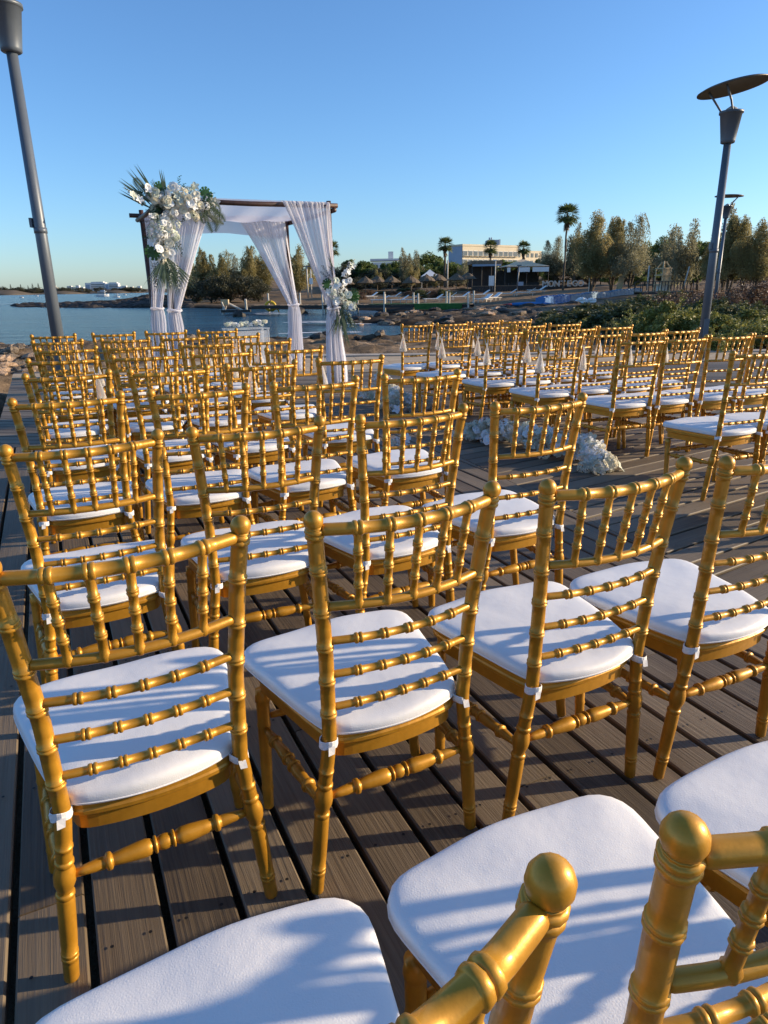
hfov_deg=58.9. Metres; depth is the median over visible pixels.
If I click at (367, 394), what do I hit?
aisle flowers
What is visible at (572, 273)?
tamarisk tree
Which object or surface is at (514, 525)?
gold chair
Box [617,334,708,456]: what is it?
gold chair
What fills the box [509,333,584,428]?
gold chair
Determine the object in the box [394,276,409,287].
hedge shrub
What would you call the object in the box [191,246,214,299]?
tamarisk tree
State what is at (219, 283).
hedge shrub
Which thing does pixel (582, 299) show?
white sacks
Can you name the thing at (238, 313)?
boulder
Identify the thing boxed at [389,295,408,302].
sun lounger
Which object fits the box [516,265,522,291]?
flood light pole
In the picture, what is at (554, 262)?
tamarisk tree
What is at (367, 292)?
shrub
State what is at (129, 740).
gold chair
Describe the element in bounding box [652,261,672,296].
cage tower
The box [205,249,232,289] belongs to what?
tamarisk tree
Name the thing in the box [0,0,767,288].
sky
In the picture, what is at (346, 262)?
evergreen tree
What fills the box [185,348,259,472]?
gold chair
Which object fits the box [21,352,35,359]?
boulder
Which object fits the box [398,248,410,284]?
tamarisk tree
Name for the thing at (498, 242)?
tower building
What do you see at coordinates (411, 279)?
straw parasol
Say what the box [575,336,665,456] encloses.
gold chair
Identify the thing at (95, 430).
gold chair
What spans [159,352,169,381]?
favour bag
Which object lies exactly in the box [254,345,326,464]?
gold chair
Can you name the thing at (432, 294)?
shrub
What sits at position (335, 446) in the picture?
gold chair
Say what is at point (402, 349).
favour bag
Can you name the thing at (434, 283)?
tamarisk tree
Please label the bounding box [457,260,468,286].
tamarisk tree
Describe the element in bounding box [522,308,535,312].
boulder
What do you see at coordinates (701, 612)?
gold chair
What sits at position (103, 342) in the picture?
gold chair
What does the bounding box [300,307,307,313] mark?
boulder
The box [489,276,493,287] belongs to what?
notice board
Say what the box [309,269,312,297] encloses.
sign post
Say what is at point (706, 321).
access door
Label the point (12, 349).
boulder
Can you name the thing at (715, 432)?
gold chair
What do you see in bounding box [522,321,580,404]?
gold chair
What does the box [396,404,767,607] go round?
deck
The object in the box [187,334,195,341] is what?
boulder
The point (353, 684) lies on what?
gold chair
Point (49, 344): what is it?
gold chair
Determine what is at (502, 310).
boulder
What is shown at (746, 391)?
gold chair
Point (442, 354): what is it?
favour bag
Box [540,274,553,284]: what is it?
undergrowth tree
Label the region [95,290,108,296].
yacht
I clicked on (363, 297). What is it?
shrub
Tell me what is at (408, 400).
aisle flowers
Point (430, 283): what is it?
hedge shrub
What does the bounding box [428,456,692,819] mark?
gold chair
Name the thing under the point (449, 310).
boulder
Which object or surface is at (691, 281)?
evergreen tree
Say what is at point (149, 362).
favour bag
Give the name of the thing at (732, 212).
tamarisk tree
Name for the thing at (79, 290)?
round tree
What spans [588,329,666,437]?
gold chair
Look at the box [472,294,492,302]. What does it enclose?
sun lounger
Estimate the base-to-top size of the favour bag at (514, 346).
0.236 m
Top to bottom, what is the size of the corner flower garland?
1.525 m
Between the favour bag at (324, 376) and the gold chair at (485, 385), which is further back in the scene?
the gold chair at (485, 385)
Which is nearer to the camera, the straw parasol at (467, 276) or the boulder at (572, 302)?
the boulder at (572, 302)
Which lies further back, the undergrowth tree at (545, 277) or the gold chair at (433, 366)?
the undergrowth tree at (545, 277)
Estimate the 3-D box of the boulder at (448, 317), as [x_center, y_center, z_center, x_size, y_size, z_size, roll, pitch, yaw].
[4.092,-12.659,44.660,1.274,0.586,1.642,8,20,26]
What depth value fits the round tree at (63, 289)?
1582.98 m
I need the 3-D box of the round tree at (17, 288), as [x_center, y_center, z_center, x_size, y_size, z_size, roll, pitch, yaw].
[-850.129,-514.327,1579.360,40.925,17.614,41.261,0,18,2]
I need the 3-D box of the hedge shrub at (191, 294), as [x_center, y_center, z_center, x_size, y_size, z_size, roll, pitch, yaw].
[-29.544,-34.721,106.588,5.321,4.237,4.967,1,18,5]
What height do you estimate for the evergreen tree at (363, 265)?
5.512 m
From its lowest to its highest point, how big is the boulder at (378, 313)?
0.596 m
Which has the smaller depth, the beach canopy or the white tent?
the beach canopy
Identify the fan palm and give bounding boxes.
[332,239,339,255]
[438,236,453,287]
[482,240,497,259]
[516,241,530,259]
[555,202,581,289]
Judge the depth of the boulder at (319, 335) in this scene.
23.75 m
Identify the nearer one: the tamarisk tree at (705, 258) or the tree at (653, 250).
the tamarisk tree at (705, 258)
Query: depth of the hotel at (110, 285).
1688.27 m
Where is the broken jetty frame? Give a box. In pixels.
[221,299,250,314]
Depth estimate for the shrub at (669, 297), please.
26.55 m
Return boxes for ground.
[0,274,767,1023]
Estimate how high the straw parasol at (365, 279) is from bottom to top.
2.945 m
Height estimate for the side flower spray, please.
1.230 m
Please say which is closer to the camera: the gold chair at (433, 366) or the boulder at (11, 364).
the gold chair at (433, 366)
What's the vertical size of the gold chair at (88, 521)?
0.913 m
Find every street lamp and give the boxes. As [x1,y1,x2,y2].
[0,0,70,376]
[697,74,767,361]
[713,194,743,298]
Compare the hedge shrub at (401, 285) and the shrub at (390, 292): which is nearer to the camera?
the shrub at (390, 292)
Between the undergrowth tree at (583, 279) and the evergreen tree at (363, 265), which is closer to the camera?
the undergrowth tree at (583, 279)
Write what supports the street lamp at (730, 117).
on the paving
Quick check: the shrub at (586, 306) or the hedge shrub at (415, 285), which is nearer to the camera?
the shrub at (586, 306)
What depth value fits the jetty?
63.09 m
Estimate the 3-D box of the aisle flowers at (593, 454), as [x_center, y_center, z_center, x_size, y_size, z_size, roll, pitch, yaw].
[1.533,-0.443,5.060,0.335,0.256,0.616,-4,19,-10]
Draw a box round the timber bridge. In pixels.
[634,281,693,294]
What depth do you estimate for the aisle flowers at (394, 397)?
7.26 m
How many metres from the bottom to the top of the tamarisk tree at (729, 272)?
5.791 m
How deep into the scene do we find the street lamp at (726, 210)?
22.28 m
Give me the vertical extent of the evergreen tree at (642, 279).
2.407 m
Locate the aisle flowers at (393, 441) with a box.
[390,433,410,445]
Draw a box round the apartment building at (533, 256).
[517,245,541,262]
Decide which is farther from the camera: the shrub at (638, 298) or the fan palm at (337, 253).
the fan palm at (337, 253)
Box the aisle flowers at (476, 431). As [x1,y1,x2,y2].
[451,417,568,458]
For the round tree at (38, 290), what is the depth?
1588.24 m
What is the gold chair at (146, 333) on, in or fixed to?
on the ground at (8, 431)
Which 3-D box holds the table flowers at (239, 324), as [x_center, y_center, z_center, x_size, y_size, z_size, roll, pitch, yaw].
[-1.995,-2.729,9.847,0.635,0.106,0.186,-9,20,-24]
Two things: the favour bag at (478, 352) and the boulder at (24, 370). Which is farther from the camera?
the boulder at (24, 370)
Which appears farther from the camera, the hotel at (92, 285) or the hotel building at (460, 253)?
the hotel at (92, 285)
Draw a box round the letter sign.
[539,280,585,289]
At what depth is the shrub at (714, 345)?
13.25 m
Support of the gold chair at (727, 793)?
on the deck at (558, 768)
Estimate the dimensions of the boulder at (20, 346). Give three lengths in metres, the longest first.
0.452 x 0.322 x 0.198 m
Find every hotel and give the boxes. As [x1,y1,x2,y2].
[85,282,105,290]
[105,282,119,289]
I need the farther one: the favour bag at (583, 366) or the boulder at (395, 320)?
the boulder at (395, 320)
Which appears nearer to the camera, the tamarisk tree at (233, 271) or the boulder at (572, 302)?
the boulder at (572, 302)
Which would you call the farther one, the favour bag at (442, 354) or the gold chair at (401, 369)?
the gold chair at (401, 369)
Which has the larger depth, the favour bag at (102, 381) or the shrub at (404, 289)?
the shrub at (404, 289)
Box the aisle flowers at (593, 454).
[562,432,623,475]
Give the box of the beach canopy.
[496,259,548,288]
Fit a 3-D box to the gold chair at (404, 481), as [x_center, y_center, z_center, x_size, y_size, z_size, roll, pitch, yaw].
[0.095,-0.283,3.491,0.471,0.913,0.546,-9,20,-23]
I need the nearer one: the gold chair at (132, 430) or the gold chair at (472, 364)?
the gold chair at (132, 430)
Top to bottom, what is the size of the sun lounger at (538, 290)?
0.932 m
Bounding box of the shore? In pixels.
[0,289,166,294]
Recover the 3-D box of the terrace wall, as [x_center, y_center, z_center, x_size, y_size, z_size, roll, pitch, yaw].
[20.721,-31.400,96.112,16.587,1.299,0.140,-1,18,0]
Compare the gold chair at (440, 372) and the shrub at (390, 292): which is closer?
the gold chair at (440, 372)
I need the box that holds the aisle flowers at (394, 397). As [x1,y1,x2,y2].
[372,372,408,413]
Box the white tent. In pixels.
[421,270,437,286]
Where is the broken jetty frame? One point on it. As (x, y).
(224, 302)
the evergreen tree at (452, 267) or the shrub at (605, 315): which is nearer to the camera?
the shrub at (605, 315)
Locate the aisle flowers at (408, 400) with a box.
[403,392,440,412]
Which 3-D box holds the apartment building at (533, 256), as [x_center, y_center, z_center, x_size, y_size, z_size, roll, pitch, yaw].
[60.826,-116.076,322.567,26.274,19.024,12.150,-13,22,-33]
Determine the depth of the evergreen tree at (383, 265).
146.04 m
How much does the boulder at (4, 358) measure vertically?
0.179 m
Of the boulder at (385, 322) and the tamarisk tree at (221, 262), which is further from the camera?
the tamarisk tree at (221, 262)
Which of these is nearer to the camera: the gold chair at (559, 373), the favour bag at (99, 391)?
the favour bag at (99, 391)
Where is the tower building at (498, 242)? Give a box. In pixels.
[485,237,500,244]
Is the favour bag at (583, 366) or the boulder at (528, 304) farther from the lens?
the boulder at (528, 304)
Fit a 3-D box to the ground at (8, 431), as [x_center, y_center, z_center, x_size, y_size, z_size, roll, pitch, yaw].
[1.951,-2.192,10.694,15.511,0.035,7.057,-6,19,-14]
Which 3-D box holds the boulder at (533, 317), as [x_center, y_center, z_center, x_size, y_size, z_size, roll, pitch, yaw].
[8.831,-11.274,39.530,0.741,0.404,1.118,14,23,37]
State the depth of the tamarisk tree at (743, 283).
54.96 m
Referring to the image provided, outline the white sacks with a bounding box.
[575,297,595,302]
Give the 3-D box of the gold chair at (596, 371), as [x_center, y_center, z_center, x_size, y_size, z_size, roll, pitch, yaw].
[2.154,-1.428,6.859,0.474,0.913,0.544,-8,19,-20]
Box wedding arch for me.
[129,197,347,383]
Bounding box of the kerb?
[305,349,765,357]
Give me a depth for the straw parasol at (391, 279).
101.56 m
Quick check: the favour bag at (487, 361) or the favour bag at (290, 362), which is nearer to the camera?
the favour bag at (290, 362)
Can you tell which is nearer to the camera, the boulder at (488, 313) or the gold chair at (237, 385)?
the gold chair at (237, 385)
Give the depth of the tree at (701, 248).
65.48 m
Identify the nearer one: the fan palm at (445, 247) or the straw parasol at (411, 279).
the straw parasol at (411, 279)
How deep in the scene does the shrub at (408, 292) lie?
97.01 m
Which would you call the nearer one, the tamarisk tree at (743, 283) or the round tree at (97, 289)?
the tamarisk tree at (743, 283)
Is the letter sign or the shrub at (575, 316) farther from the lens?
the letter sign
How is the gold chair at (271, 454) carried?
on the deck at (558, 768)
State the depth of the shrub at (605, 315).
18.91 m
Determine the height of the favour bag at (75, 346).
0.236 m
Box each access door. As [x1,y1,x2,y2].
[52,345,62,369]
[702,319,709,336]
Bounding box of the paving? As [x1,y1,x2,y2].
[12,352,767,381]
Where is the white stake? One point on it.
(648, 277)
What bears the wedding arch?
on the ground at (8, 431)
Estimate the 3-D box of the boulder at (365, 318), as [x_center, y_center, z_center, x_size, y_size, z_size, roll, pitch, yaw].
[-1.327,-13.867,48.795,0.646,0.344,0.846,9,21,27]
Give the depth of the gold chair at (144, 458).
3.66 m
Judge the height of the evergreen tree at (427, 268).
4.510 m
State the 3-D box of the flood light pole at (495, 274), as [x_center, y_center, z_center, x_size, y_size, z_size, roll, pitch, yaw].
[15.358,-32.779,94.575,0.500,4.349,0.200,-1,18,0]
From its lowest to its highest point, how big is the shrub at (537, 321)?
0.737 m
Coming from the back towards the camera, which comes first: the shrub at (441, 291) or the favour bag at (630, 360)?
the shrub at (441, 291)
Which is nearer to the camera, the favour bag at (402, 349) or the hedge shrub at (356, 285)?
the favour bag at (402, 349)
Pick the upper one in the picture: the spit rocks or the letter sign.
the letter sign
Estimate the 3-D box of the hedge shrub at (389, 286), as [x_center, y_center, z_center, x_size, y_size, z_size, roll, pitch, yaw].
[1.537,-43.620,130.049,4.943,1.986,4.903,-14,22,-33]
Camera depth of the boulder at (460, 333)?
22.69 m
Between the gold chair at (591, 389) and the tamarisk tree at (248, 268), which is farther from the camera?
the tamarisk tree at (248, 268)
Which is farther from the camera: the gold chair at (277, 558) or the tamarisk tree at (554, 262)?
the tamarisk tree at (554, 262)
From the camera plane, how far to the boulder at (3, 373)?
13.10 m
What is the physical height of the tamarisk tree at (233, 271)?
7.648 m
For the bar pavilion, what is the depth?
109.36 m
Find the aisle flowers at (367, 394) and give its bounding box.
[357,385,374,399]
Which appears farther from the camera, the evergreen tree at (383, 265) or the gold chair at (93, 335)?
the evergreen tree at (383, 265)
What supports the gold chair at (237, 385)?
on the ground at (8, 431)
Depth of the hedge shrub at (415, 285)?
127.05 m
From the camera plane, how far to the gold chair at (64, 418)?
5.05 m
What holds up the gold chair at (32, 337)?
on the ground at (8, 431)
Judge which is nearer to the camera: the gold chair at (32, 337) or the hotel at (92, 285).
the gold chair at (32, 337)
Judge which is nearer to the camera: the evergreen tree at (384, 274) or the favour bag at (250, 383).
the favour bag at (250, 383)
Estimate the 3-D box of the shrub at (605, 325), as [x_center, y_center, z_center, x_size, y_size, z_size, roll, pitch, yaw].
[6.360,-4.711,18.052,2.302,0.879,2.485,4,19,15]
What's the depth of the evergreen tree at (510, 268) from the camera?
157.53 m
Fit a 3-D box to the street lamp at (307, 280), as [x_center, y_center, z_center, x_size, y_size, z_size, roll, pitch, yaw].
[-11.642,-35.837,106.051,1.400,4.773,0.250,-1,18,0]
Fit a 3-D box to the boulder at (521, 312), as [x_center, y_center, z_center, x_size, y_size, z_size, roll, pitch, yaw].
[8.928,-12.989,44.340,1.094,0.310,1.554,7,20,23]
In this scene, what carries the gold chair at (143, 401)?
on the deck at (558, 768)
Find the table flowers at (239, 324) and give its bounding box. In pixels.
[223,319,267,326]
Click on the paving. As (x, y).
(397, 359)
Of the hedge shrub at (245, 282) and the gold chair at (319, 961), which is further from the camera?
the hedge shrub at (245, 282)
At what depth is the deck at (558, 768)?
1.82 m
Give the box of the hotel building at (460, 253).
[448,244,518,266]
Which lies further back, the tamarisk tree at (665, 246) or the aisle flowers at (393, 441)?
the tamarisk tree at (665, 246)
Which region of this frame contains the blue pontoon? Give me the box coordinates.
[535,288,641,303]
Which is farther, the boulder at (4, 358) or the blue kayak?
the blue kayak
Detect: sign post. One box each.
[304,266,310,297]
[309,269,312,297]
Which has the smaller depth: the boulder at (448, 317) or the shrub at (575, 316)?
the shrub at (575, 316)
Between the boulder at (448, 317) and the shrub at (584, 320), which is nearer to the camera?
the shrub at (584, 320)
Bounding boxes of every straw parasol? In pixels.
[357,276,373,294]
[372,275,383,291]
[383,275,400,283]
[402,275,419,295]
[419,274,434,288]
[433,273,446,288]
[446,273,465,288]
[462,272,476,291]
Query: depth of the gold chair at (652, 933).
0.92 m
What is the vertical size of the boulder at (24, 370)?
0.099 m
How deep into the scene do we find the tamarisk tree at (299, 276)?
110.69 m
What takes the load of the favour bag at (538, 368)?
hanging from the gold chair at (537, 395)
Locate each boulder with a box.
[0,354,14,361]
[0,362,18,366]
[0,367,11,371]
[0,371,7,375]
[5,353,20,358]
[7,346,18,352]
[11,361,25,365]
[13,343,25,349]
[17,368,35,371]
[20,365,36,369]
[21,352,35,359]
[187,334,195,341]
[232,308,245,316]
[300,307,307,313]
[309,332,325,339]
[346,315,361,319]
[359,316,370,319]
[374,311,388,316]
[374,330,384,336]
[377,320,394,324]
[391,318,400,322]
[415,321,435,325]
[428,307,440,310]
[439,315,453,320]
[443,309,460,311]
[451,331,467,337]
[461,310,472,313]
[480,311,495,314]
[494,308,509,312]
[513,310,526,314]
[518,303,537,306]
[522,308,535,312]
[530,315,540,319]
[566,301,579,303]
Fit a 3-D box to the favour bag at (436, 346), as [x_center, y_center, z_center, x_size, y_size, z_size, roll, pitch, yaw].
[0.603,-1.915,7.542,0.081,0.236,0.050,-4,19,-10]
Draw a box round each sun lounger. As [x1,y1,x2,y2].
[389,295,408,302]
[423,294,442,301]
[450,292,469,299]
[470,290,489,297]
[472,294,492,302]
[481,292,501,300]
[527,286,545,293]
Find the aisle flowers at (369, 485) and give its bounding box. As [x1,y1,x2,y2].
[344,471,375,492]
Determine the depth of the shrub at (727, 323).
14.74 m
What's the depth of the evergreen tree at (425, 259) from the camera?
148.25 m
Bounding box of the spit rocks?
[10,294,195,307]
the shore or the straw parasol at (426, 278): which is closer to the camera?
the straw parasol at (426, 278)
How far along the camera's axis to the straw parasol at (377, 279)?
103.48 m
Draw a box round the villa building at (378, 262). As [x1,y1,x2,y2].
[370,251,400,267]
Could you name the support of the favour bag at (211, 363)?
hanging from the gold chair at (167, 387)
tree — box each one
[9,287,25,290]
[28,287,43,292]
[56,287,69,290]
[74,287,86,291]
[94,287,105,291]
[184,263,194,298]
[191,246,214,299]
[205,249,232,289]
[223,253,242,296]
[235,245,261,290]
[253,255,274,295]
[290,243,316,294]
[334,263,357,279]
[341,259,356,274]
[352,260,374,287]
[358,268,395,283]
[371,269,383,287]
[379,266,399,278]
[380,262,390,271]
[390,261,400,286]
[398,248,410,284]
[404,263,419,285]
[409,250,424,277]
[412,265,435,281]
[413,251,443,268]
[426,263,439,277]
[431,273,437,288]
[434,261,467,286]
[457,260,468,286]
[498,259,509,270]
[501,261,516,270]
[537,235,568,284]
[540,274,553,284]
[547,273,571,283]
[566,222,584,283]
[570,209,622,291]
[575,267,599,283]
[600,276,618,284]
[602,216,631,290]
[607,212,661,288]
[625,271,646,287]
[641,235,670,286]
[649,276,661,282]
[657,223,682,288]
[665,218,702,289]
[688,277,703,289]
[689,240,708,289]
[699,214,753,296]
[699,232,721,280]
[717,202,738,291]
[717,227,763,291]
[729,217,767,290]
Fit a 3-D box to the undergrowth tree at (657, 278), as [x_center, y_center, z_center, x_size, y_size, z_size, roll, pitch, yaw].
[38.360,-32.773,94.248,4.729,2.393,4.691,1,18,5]
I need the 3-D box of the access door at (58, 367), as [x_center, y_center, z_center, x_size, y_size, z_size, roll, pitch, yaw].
[-3.898,-1.844,8.137,0.085,0.300,0.020,-1,18,0]
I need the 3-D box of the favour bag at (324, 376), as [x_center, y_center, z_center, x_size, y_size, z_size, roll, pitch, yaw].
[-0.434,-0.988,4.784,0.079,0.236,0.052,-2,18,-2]
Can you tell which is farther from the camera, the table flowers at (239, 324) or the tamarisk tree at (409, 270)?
the tamarisk tree at (409, 270)
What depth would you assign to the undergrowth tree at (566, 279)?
104.09 m
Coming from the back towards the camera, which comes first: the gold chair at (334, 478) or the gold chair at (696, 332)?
the gold chair at (696, 332)
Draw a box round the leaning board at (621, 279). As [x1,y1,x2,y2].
[616,275,624,288]
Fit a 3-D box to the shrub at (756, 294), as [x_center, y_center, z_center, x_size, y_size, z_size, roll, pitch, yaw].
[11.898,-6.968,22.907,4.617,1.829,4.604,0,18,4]
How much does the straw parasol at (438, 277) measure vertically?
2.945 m
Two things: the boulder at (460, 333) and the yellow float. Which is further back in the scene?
the yellow float
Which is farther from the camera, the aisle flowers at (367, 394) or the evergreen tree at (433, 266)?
the evergreen tree at (433, 266)
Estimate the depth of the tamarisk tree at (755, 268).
46.59 m
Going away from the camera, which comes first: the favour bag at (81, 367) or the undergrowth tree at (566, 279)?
the favour bag at (81, 367)
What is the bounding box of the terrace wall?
[472,284,588,292]
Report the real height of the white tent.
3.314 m
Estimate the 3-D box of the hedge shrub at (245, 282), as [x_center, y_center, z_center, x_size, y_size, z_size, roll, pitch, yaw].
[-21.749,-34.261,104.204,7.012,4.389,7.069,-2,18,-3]
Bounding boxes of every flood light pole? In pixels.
[493,260,496,291]
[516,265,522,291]
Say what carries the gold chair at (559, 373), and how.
on the deck at (687, 534)
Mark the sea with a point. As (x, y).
(19, 324)
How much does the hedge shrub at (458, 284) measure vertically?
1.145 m
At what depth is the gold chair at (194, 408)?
5.34 m
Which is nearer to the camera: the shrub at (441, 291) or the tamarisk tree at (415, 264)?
the shrub at (441, 291)
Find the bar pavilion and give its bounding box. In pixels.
[467,260,502,288]
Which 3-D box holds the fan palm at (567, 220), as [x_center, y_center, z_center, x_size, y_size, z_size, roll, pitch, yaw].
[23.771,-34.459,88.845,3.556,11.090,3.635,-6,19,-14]
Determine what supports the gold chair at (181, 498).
on the deck at (558, 768)
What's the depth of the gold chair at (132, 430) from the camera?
4.45 m
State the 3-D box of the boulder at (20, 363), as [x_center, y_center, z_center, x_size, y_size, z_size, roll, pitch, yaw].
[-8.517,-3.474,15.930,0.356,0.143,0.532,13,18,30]
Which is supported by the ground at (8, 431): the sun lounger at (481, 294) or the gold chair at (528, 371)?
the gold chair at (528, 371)
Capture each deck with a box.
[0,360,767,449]
[0,428,767,1023]
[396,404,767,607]
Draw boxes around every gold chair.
[0,429,184,684]
[0,515,277,983]
[7,390,144,555]
[21,369,120,543]
[25,355,108,480]
[30,333,91,421]
[30,338,93,423]
[36,345,107,422]
[36,852,577,1023]
[91,331,144,417]
[99,336,158,399]
[105,342,170,443]
[110,352,191,480]
[127,364,224,533]
[144,329,191,383]
[145,382,255,577]
[160,334,209,414]
[179,340,233,427]
[181,415,324,649]
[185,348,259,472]
[196,328,237,389]
[211,332,265,428]
[211,359,303,517]
[234,338,295,437]
[244,480,500,894]
[248,375,359,523]
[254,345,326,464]
[302,354,384,506]
[323,403,467,613]
[352,368,460,540]
[383,322,433,397]
[387,795,767,1023]
[416,325,474,414]
[421,321,468,400]
[422,392,587,606]
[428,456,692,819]
[449,320,499,397]
[456,324,512,414]
[462,329,524,422]
[488,323,546,408]
[490,318,531,395]
[497,327,562,423]
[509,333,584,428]
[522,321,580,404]
[530,325,596,419]
[548,331,624,436]
[566,324,632,418]
[569,455,767,779]
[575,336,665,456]
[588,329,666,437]
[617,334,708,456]
[627,327,700,422]
[654,741,767,926]
[662,332,752,451]
[663,350,767,500]
[700,332,767,446]
[712,412,767,480]
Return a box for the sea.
[0,292,420,344]
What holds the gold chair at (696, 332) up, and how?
on the deck at (687, 534)
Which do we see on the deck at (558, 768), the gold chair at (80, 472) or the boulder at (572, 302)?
the gold chair at (80, 472)
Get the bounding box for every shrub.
[185,277,210,302]
[190,276,228,302]
[208,271,244,302]
[223,274,263,301]
[242,275,271,301]
[345,291,367,300]
[347,277,370,290]
[358,290,374,294]
[372,282,388,289]
[384,279,397,288]
[385,290,397,294]
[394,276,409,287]
[396,287,413,291]
[402,290,416,294]
[407,283,420,288]
[414,289,430,298]
[422,281,448,287]
[425,289,439,297]
[433,289,454,297]
[440,281,454,286]
[450,281,463,286]
[462,291,482,293]
[526,313,580,333]
[537,302,606,317]
[537,306,611,334]
[577,316,626,326]
[580,298,711,328]
[585,318,636,339]
[594,289,692,310]
[607,315,681,337]
[613,292,721,341]
[643,283,727,303]
[667,321,741,351]
[670,277,767,308]
[673,312,767,337]
[678,297,757,312]
[710,299,767,315]
[711,303,767,324]
[714,319,767,348]
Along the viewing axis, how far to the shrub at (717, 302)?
20.82 m
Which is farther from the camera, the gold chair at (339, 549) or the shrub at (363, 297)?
the shrub at (363, 297)
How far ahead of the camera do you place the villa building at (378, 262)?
216.11 m
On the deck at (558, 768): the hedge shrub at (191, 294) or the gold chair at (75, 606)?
the gold chair at (75, 606)
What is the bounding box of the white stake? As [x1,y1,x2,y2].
[646,266,649,295]
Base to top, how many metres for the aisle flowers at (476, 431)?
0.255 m
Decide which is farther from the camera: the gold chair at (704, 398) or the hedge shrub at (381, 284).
the hedge shrub at (381, 284)
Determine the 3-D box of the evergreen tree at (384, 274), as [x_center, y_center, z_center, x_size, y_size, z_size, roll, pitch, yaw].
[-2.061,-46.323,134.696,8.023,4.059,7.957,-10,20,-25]
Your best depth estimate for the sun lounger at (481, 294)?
85.57 m
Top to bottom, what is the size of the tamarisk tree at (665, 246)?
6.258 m
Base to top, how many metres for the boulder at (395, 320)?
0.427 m
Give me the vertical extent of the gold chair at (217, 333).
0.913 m
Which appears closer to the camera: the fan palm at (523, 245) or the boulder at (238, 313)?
the boulder at (238, 313)
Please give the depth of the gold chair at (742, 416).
4.44 m
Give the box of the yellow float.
[265,301,278,311]
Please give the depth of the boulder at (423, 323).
42.10 m
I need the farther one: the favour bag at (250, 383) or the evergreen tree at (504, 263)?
the evergreen tree at (504, 263)
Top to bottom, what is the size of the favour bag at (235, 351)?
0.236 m
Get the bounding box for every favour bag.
[73,341,80,364]
[80,347,89,371]
[93,367,106,398]
[98,356,104,385]
[146,346,151,371]
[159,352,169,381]
[205,344,212,365]
[229,350,238,377]
[234,339,240,357]
[247,359,257,393]
[256,340,263,362]
[286,347,291,373]
[321,356,327,384]
[399,334,406,351]
[435,333,438,349]
[438,334,445,358]
[474,335,480,355]
[483,341,490,364]
[512,335,518,353]
[523,340,530,362]
[535,344,544,372]
[579,344,586,369]
[594,338,601,355]
[628,345,632,364]
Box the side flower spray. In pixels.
[320,256,359,345]
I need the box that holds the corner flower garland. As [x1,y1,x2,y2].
[119,166,224,297]
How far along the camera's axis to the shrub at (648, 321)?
15.63 m
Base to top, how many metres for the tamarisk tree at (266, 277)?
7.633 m
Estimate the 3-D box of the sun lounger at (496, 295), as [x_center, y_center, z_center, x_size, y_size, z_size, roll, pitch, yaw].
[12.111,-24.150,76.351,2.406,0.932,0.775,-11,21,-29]
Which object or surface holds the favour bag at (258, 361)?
hanging from the gold chair at (237, 385)
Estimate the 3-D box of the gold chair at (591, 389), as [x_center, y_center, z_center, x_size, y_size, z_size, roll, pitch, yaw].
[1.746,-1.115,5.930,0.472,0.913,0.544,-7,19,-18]
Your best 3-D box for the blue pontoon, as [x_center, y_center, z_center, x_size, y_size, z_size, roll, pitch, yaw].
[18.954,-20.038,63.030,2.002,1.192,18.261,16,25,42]
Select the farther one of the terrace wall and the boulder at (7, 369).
the terrace wall
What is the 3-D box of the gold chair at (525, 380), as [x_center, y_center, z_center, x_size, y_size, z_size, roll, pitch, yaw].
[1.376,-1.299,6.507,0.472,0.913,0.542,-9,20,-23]
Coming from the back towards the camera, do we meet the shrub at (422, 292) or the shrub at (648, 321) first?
the shrub at (422, 292)
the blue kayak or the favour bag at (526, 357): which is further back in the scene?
the blue kayak
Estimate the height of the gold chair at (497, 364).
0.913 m
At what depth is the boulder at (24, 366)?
13.60 m
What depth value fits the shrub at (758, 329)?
13.63 m
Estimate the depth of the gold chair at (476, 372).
7.01 m
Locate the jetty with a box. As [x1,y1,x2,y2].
[251,291,474,313]
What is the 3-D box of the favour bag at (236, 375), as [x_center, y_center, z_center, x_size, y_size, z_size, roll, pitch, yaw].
[-1.194,-1.173,5.383,0.082,0.236,0.052,-10,20,-25]
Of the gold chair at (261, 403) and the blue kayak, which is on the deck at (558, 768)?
the gold chair at (261, 403)
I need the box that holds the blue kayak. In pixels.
[503,302,551,305]
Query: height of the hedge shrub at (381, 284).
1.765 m
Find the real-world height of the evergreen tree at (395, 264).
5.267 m

